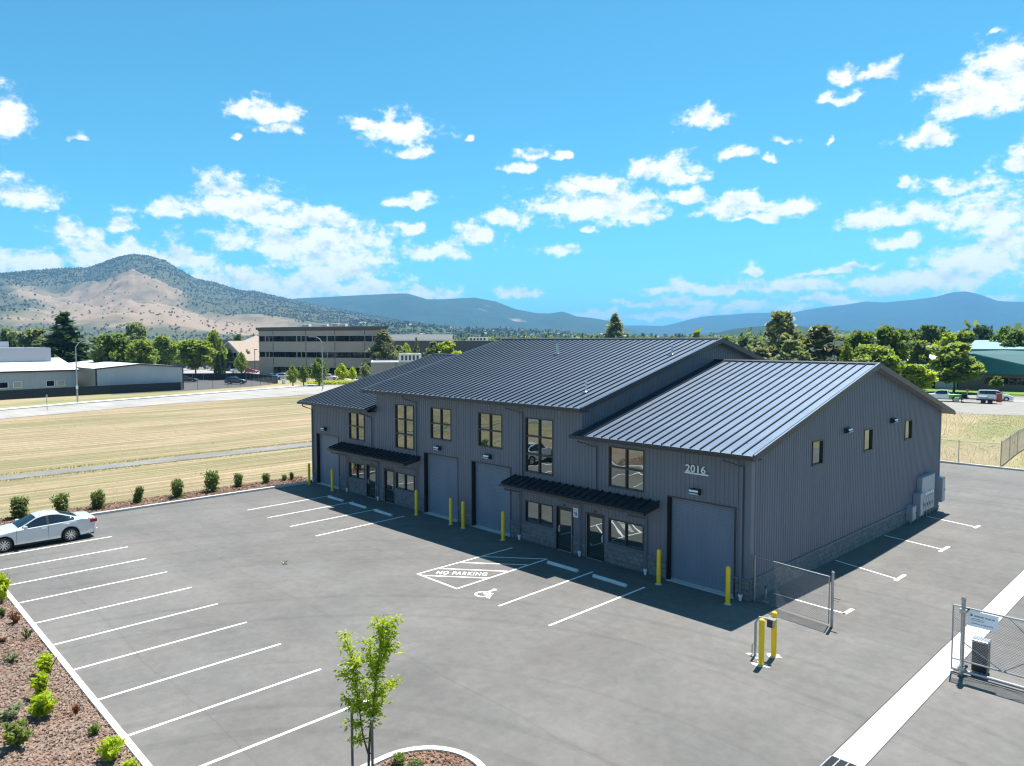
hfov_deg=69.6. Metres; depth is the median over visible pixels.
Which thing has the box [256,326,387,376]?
office building
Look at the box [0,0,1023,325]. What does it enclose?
sky
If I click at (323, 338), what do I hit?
window
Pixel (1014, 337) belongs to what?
broadleaf tree
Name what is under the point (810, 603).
bay line
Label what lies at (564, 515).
door
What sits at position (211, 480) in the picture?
shrub
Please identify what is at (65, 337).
conifer tree
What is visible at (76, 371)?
street lamp
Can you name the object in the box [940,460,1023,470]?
kerb
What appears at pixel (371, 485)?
door
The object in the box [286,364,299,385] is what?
broadleaf tree
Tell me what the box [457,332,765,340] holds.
valley woods
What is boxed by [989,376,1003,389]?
broadleaf tree
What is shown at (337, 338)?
window
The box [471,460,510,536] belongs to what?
rollup door
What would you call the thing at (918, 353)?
broadleaf tree
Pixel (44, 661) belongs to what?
shrub
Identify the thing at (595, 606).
parking line
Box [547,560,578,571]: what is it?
wheel stop
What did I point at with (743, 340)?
valley woods
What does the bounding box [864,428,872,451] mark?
window
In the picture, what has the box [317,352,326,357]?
window
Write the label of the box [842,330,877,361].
broadleaf tree
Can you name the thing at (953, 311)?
blue range
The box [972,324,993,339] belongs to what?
broadleaf tree
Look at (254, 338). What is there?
town building
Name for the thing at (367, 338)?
window
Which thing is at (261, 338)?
window
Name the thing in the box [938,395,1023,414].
gravel yard
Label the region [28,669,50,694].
shrub
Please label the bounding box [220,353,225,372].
cypress tree
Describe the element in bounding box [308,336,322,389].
street lamp
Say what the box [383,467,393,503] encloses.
door
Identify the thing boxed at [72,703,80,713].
shrub
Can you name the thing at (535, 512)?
window
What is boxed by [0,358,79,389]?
metal warehouse
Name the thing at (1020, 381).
window
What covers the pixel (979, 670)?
gate operator
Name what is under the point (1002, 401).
street
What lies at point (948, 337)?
broadleaf tree
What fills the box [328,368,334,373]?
window
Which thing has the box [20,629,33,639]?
shrub
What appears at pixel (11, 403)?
verge
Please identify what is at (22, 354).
storage building
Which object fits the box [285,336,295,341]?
window
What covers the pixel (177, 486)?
shrub
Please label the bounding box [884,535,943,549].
bay line
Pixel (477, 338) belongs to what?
rooftop unit
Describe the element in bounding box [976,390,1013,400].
minivan
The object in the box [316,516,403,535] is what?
parking line
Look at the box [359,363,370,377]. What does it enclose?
broadleaf tree
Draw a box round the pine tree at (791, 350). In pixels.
[774,338,813,360]
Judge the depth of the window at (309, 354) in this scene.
209.21 m
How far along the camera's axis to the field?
72.11 m
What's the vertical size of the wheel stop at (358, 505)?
0.134 m
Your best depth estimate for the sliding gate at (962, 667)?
22.36 m
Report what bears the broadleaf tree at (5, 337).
on the ground at (927, 392)
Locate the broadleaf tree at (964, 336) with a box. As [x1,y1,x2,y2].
[954,330,974,344]
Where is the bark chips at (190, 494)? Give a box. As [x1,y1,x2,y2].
[0,476,311,525]
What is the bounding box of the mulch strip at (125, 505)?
[0,477,311,524]
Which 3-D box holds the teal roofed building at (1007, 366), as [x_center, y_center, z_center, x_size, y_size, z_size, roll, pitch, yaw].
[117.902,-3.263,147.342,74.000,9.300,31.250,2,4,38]
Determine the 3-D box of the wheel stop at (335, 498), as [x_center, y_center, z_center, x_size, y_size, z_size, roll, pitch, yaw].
[-11.450,7.491,47.821,0.156,0.134,1.820,-3,5,-44]
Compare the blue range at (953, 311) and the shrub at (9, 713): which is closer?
the shrub at (9, 713)
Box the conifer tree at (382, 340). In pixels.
[358,329,398,367]
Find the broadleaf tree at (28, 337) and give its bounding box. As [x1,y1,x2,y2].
[6,327,47,347]
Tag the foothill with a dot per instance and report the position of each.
(737, 331)
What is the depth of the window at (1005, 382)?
145.22 m
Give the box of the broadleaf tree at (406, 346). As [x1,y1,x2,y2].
[402,343,411,352]
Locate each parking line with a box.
[0,536,111,555]
[1,547,124,569]
[10,558,145,584]
[19,572,164,602]
[36,587,191,622]
[53,604,215,644]
[73,622,246,669]
[98,643,280,699]
[128,669,321,735]
[200,700,366,765]
[249,495,331,509]
[267,502,349,517]
[290,510,370,526]
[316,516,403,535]
[498,572,591,605]
[548,587,645,625]
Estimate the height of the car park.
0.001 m
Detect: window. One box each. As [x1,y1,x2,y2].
[0,382,8,388]
[13,381,21,387]
[46,380,54,386]
[56,380,64,385]
[259,336,264,341]
[273,336,284,341]
[274,352,284,356]
[274,367,284,372]
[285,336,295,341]
[285,352,295,356]
[306,336,315,341]
[307,352,315,357]
[316,336,326,341]
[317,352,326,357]
[328,336,333,341]
[328,352,334,357]
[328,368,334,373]
[335,336,349,340]
[335,352,349,357]
[348,412,364,441]
[349,461,364,479]
[350,336,363,340]
[350,352,363,357]
[365,336,371,340]
[395,404,413,450]
[395,472,414,492]
[430,407,450,441]
[478,412,501,448]
[525,417,552,475]
[525,500,552,527]
[608,446,643,492]
[608,518,643,550]
[811,439,823,466]
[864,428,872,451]
[904,419,912,440]
[985,377,991,383]
[1001,378,1007,384]
[1009,378,1016,384]
[1017,378,1023,384]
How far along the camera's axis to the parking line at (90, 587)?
30.87 m
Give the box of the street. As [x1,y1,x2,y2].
[963,399,1023,401]
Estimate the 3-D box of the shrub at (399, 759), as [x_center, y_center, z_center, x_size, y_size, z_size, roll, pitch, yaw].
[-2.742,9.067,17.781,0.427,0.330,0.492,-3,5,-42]
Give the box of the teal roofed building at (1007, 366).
[918,350,1023,390]
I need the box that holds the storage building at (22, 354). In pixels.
[0,341,50,361]
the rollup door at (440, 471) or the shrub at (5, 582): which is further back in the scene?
the rollup door at (440, 471)
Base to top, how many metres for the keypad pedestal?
1.331 m
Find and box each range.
[623,325,722,336]
[665,291,1023,335]
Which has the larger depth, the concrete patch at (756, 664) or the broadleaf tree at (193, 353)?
the broadleaf tree at (193, 353)
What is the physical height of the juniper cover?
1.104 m
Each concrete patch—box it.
[751,661,769,667]
[767,653,781,657]
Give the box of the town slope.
[349,323,553,335]
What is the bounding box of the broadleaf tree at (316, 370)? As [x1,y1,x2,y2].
[308,357,328,385]
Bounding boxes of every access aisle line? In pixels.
[417,548,510,573]
[418,574,457,588]
[424,575,483,577]
[438,568,508,571]
[458,559,546,588]
[460,562,526,564]
[481,556,542,558]
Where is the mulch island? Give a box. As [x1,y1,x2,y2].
[376,752,474,765]
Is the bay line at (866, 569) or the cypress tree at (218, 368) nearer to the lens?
the bay line at (866, 569)
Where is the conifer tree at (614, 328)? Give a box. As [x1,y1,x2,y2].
[600,312,626,337]
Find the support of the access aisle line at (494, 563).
on the asphalt lot
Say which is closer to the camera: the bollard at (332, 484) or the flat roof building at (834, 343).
the bollard at (332, 484)
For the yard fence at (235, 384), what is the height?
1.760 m
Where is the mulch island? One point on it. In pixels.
(437, 763)
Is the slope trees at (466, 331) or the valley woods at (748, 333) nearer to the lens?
the valley woods at (748, 333)
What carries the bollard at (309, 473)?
on the asphalt lot
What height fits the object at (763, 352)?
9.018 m
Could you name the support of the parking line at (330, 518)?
on the asphalt lot
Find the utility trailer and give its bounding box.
[961,396,1005,403]
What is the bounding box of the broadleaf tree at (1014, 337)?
[999,328,1023,346]
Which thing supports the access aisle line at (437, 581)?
on the asphalt lot
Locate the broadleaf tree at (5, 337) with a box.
[0,328,20,346]
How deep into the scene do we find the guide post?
28.99 m
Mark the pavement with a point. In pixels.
(26, 407)
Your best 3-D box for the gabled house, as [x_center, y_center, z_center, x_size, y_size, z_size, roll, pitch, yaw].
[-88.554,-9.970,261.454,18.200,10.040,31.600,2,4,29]
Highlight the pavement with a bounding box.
[0,379,358,410]
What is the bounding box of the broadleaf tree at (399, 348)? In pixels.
[391,345,405,359]
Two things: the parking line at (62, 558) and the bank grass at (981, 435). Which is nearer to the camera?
the parking line at (62, 558)
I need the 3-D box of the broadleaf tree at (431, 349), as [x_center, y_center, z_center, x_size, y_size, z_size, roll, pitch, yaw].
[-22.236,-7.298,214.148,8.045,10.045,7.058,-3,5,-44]
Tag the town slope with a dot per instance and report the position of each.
(418, 327)
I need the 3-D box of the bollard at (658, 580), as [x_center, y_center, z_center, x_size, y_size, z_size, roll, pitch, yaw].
[6.201,7.755,31.125,0.292,1.509,0.300,-1,3,-11]
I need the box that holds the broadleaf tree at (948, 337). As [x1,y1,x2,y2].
[931,331,960,355]
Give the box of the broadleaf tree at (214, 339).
[206,329,227,372]
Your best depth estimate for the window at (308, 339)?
208.98 m
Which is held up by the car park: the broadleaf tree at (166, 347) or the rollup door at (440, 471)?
the broadleaf tree at (166, 347)
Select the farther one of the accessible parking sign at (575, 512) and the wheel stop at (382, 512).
the wheel stop at (382, 512)
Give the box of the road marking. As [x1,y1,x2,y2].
[8,387,335,413]
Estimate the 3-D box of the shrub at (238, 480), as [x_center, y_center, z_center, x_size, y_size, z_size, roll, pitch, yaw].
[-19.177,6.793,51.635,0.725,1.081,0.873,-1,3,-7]
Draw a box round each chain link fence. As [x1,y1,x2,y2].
[940,439,1001,465]
[1000,428,1023,464]
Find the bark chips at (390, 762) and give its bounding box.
[381,750,472,765]
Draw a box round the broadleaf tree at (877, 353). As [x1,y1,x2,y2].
[852,343,907,374]
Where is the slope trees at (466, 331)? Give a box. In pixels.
[329,318,591,338]
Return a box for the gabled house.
[222,341,258,370]
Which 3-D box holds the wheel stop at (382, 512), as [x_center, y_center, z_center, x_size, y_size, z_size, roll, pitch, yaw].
[-7.686,7.715,43.913,0.156,0.134,1.820,-3,5,-43]
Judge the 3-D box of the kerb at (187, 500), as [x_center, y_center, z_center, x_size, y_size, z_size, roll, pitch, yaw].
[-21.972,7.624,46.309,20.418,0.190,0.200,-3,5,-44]
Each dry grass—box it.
[0,399,308,463]
[0,450,310,517]
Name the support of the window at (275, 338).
in the office building at (282, 349)
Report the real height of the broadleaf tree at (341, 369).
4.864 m
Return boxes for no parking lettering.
[436,571,486,575]
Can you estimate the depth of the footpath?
63.00 m
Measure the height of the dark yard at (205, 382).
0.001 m
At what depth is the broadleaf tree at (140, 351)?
161.05 m
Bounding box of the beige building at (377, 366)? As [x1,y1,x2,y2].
[371,360,407,374]
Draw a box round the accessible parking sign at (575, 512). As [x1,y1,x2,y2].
[573,508,577,517]
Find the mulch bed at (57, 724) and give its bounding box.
[0,599,132,765]
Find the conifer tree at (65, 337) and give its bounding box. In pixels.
[31,311,98,362]
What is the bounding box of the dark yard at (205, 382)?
[119,380,277,393]
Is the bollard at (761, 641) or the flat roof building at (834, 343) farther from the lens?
the flat roof building at (834, 343)
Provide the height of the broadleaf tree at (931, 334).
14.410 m
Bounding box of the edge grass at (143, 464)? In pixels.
[0,440,311,481]
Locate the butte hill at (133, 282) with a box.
[0,254,413,340]
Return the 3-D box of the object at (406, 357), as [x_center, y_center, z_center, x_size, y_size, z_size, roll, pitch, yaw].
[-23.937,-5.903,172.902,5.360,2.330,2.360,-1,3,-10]
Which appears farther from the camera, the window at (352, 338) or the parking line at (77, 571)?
the window at (352, 338)
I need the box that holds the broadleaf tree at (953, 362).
[925,342,986,391]
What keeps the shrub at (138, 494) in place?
on the mulch strip at (125, 505)
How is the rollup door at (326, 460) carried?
in the warehouse building at (702, 463)
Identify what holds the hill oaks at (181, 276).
on the butte hill at (133, 282)
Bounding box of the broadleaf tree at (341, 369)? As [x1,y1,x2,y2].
[334,363,348,379]
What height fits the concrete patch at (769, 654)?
0.001 m
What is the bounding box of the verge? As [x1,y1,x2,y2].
[0,379,314,408]
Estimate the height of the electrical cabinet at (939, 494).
1.450 m
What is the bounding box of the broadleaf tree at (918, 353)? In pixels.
[905,340,931,363]
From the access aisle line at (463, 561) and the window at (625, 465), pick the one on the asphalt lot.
the access aisle line at (463, 561)
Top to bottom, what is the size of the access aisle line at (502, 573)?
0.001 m
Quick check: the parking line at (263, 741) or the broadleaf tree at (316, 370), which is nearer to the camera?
the parking line at (263, 741)
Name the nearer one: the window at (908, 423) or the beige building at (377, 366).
the window at (908, 423)
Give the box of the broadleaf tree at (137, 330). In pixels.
[124,322,147,342]
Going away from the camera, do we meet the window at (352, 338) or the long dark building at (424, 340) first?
the window at (352, 338)
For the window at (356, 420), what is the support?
in the warehouse building at (702, 463)
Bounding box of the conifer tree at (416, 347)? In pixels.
[412,337,419,352]
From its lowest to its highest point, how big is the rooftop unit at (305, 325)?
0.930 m
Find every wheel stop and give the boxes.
[328,495,343,501]
[349,502,366,508]
[374,509,392,515]
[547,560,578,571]
[592,574,627,586]
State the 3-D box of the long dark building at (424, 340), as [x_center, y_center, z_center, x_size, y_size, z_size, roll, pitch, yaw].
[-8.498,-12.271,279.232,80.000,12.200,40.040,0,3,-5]
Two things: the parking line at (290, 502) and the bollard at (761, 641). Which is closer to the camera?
the bollard at (761, 641)
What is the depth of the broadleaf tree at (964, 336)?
198.09 m
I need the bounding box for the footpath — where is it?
[0,442,311,479]
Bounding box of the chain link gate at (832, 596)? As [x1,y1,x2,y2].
[753,555,840,626]
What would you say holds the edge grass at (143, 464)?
on the field
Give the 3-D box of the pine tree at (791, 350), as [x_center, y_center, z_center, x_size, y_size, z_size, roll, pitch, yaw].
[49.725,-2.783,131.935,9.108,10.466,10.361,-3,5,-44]
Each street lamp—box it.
[75,340,92,402]
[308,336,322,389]
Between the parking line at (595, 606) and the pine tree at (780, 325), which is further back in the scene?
the pine tree at (780, 325)
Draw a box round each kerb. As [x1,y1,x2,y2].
[6,591,152,765]
[90,481,310,515]
[361,745,484,765]
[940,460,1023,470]
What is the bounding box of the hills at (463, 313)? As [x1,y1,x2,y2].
[292,293,647,335]
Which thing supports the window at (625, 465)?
in the warehouse building at (702, 463)
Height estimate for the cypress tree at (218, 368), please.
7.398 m
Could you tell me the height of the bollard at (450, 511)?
1.509 m
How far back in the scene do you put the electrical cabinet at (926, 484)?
42.58 m
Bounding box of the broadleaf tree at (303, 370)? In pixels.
[298,365,309,384]
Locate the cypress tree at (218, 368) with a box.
[215,353,221,378]
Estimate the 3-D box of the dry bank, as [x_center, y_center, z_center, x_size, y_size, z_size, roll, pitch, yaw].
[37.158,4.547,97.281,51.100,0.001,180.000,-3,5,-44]
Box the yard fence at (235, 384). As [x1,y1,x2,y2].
[181,376,276,388]
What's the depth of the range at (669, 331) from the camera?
8863.82 m
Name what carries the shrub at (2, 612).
on the mulch bed at (57, 724)
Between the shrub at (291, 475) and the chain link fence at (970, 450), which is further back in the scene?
the chain link fence at (970, 450)
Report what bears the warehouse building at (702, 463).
on the asphalt lot
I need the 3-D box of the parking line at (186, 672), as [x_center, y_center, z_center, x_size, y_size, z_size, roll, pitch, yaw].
[-9.924,9.011,23.169,5.660,0.001,0.102,-3,5,-44]
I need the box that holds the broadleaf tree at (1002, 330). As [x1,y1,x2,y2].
[988,326,1009,341]
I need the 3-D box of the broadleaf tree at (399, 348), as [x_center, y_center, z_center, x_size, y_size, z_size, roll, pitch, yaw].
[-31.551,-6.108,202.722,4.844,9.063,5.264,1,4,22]
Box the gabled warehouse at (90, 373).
[69,360,185,389]
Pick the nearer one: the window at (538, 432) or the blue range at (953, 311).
the window at (538, 432)
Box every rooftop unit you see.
[301,324,310,326]
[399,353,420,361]
[468,337,487,340]
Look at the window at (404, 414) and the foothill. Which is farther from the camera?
the foothill
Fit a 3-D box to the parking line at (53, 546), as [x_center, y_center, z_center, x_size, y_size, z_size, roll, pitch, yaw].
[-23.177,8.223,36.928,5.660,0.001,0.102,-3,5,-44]
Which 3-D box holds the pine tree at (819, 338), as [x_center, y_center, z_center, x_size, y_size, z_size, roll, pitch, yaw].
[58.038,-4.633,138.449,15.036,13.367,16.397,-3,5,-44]
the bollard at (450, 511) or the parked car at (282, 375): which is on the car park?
the parked car at (282, 375)
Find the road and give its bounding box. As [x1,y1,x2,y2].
[0,384,344,418]
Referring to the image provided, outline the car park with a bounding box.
[183,367,259,373]
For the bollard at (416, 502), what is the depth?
43.46 m
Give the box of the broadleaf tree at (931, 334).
[917,324,947,354]
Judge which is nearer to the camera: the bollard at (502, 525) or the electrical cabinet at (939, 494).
the bollard at (502, 525)
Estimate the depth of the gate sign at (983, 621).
22.25 m
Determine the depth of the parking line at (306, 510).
44.72 m
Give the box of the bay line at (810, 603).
[773,593,846,613]
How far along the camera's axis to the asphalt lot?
25.50 m
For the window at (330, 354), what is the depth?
207.25 m
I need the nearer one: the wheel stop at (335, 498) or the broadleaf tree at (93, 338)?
the wheel stop at (335, 498)
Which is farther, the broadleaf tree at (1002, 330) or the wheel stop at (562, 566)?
the broadleaf tree at (1002, 330)
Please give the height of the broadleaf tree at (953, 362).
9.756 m
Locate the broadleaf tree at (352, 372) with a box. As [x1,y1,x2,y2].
[348,367,356,379]
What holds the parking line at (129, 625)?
on the asphalt lot
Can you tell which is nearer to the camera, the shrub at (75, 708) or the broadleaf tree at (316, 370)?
the shrub at (75, 708)
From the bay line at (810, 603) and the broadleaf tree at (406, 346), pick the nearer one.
the bay line at (810, 603)
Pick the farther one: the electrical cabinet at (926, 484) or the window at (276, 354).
the window at (276, 354)
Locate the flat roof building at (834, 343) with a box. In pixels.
[809,341,843,359]
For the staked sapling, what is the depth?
17.21 m
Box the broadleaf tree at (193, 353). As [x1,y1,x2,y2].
[174,339,218,372]
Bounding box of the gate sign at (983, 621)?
[968,610,998,631]
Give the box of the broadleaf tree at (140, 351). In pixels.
[124,339,159,363]
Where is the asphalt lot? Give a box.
[0,462,1023,765]
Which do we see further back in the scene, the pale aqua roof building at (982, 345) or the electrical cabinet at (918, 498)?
the pale aqua roof building at (982, 345)
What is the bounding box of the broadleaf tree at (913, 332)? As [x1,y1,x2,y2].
[896,328,925,350]
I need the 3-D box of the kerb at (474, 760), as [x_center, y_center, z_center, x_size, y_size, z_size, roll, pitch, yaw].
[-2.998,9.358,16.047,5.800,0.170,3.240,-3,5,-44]
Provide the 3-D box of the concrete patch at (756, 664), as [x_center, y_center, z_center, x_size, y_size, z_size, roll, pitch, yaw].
[7.905,8.953,23.399,0.424,0.001,0.554,-2,4,-27]
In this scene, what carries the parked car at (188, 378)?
on the dark yard at (205, 382)
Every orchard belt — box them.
[49,341,249,367]
[170,336,456,343]
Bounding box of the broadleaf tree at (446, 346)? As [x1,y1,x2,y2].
[433,340,461,353]
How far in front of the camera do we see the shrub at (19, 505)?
42.54 m
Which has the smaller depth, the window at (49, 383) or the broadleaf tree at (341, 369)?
the window at (49, 383)
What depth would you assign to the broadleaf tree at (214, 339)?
210.26 m
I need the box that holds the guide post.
[762,585,768,602]
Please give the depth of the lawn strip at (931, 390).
143.56 m
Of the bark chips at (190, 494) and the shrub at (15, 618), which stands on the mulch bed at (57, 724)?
the shrub at (15, 618)
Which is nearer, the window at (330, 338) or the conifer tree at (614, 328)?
the window at (330, 338)
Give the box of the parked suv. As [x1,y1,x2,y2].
[224,377,246,383]
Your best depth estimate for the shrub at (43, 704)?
19.96 m
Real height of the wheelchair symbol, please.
0.001 m
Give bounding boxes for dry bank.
[311,394,1023,468]
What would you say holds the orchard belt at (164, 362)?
on the ground at (927, 392)
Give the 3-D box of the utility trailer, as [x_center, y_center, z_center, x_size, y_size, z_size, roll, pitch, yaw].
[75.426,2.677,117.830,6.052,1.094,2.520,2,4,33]
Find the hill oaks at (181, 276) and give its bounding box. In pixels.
[0,254,463,339]
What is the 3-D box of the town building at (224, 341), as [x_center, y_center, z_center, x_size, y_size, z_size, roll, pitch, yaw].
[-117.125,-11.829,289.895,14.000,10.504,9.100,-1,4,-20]
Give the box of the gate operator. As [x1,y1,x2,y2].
[971,636,990,675]
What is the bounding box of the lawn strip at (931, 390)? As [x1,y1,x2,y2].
[923,388,1023,394]
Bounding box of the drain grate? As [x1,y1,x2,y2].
[820,756,854,765]
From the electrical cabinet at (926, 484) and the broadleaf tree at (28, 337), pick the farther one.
the broadleaf tree at (28, 337)
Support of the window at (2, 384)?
in the metal warehouse at (56, 372)
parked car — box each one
[184,376,198,381]
[230,368,244,372]
[244,368,258,372]
[276,373,287,378]
[324,374,337,379]
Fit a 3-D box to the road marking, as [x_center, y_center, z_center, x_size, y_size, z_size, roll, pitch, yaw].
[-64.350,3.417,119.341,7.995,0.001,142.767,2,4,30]
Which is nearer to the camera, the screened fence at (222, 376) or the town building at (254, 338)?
the screened fence at (222, 376)
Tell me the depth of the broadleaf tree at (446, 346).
212.24 m
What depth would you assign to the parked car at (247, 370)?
230.59 m
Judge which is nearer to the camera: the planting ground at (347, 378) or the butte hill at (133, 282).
the planting ground at (347, 378)
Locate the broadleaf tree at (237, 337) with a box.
[233,333,241,340]
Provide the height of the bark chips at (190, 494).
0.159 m
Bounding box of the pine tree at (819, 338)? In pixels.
[802,324,849,360]
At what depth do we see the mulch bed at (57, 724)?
20.00 m
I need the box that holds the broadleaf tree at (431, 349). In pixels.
[423,341,438,355]
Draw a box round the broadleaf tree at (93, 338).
[85,336,98,358]
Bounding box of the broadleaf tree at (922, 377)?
[900,363,938,389]
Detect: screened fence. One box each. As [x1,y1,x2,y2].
[0,382,180,399]
[184,373,277,382]
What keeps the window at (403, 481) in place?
in the warehouse building at (702, 463)
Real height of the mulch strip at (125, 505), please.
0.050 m
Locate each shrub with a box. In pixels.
[0,570,11,600]
[0,607,5,616]
[0,701,25,720]
[0,717,34,746]
[2,651,20,662]
[7,611,20,622]
[9,495,29,519]
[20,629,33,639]
[25,689,59,717]
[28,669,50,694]
[32,651,57,672]
[49,493,70,511]
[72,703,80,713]
[86,723,101,735]
[89,489,105,508]
[92,733,125,760]
[121,757,139,765]
[131,486,143,502]
[170,478,184,497]
[200,468,221,492]
[233,473,243,486]
[260,472,270,483]
[288,472,294,479]
[391,750,406,765]
[407,757,423,765]
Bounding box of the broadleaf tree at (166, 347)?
[152,335,179,364]
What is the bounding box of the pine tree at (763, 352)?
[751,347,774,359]
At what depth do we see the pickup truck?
121.04 m
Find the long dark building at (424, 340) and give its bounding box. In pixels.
[386,334,496,357]
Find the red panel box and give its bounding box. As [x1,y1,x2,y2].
[996,394,1001,401]
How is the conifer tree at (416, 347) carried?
on the verge
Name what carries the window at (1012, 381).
in the teal roofed building at (1007, 366)
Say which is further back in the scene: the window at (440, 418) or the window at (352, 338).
the window at (352, 338)
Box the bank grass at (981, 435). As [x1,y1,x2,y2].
[941,412,1023,468]
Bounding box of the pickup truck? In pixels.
[929,389,962,401]
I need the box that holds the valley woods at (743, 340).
[454,320,1023,350]
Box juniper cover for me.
[298,380,355,384]
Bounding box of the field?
[0,395,312,517]
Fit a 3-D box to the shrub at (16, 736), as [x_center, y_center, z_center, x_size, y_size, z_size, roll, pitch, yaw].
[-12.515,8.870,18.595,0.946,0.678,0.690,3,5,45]
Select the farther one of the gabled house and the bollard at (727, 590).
the gabled house
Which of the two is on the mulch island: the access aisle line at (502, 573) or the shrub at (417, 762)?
the shrub at (417, 762)
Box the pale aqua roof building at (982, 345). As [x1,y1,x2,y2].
[969,340,1023,351]
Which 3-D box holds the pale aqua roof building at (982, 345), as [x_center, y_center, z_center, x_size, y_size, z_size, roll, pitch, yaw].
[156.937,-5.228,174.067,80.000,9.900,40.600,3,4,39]
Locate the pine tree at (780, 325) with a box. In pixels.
[750,311,809,359]
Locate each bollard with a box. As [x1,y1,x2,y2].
[308,463,310,483]
[330,469,334,490]
[414,490,418,514]
[448,498,452,524]
[461,501,464,528]
[501,511,504,540]
[655,549,661,584]
[724,566,731,604]
[758,618,764,665]
[770,611,776,656]
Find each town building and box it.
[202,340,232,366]
[244,336,258,340]
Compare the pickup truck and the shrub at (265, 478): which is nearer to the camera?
the shrub at (265, 478)
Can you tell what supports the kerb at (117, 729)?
on the asphalt lot
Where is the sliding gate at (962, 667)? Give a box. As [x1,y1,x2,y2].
[951,597,1023,689]
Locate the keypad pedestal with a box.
[749,616,776,657]
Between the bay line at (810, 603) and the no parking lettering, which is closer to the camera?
the bay line at (810, 603)
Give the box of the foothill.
[705,326,864,336]
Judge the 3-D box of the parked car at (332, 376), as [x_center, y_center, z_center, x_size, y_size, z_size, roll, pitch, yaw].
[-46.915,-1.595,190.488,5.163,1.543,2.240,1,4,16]
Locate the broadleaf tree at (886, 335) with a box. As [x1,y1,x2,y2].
[874,323,912,360]
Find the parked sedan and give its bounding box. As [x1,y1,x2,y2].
[0,510,96,552]
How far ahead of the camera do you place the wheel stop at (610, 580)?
31.39 m
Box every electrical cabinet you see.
[906,504,916,523]
[913,491,923,520]
[917,472,934,518]
[934,476,944,501]
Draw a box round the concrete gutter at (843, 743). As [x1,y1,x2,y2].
[831,569,1023,765]
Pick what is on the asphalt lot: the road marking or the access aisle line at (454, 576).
the access aisle line at (454, 576)
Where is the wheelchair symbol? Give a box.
[475,589,496,597]
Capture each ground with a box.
[278,376,1023,482]
[291,377,350,382]
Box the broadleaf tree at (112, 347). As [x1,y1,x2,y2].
[87,333,131,362]
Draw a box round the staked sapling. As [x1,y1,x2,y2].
[333,614,405,765]
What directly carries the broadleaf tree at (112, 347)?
on the dark yard at (205, 382)
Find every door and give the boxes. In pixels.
[316,433,339,488]
[366,463,376,498]
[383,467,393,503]
[424,452,457,521]
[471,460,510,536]
[556,504,572,553]
[585,511,603,561]
[666,495,736,598]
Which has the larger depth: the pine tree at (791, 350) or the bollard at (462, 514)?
the pine tree at (791, 350)
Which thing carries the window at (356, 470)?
in the warehouse building at (702, 463)
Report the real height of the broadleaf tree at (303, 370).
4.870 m
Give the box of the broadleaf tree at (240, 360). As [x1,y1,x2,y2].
[233,351,248,372]
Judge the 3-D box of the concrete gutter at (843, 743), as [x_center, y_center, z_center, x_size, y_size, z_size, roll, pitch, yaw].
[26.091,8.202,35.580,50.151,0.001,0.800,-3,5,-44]
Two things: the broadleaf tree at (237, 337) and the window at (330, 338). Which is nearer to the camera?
the window at (330, 338)
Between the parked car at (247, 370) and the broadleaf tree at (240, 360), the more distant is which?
the parked car at (247, 370)
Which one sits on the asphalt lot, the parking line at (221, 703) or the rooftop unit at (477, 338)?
the parking line at (221, 703)
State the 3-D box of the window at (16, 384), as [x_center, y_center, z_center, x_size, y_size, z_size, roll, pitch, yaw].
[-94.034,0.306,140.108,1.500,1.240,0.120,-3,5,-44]
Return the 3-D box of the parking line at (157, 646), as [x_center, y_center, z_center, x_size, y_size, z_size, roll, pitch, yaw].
[-11.782,8.900,25.098,5.660,0.001,0.102,-3,5,-44]
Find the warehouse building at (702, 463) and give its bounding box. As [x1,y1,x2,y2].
[297,337,955,601]
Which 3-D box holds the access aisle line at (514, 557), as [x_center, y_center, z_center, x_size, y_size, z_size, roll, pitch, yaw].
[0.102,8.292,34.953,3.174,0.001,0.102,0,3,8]
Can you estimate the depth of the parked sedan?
37.36 m
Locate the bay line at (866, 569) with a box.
[835,560,896,578]
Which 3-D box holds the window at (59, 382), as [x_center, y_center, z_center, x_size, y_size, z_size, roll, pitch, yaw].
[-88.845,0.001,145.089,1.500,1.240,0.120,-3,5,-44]
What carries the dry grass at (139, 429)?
on the field
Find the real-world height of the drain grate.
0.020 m

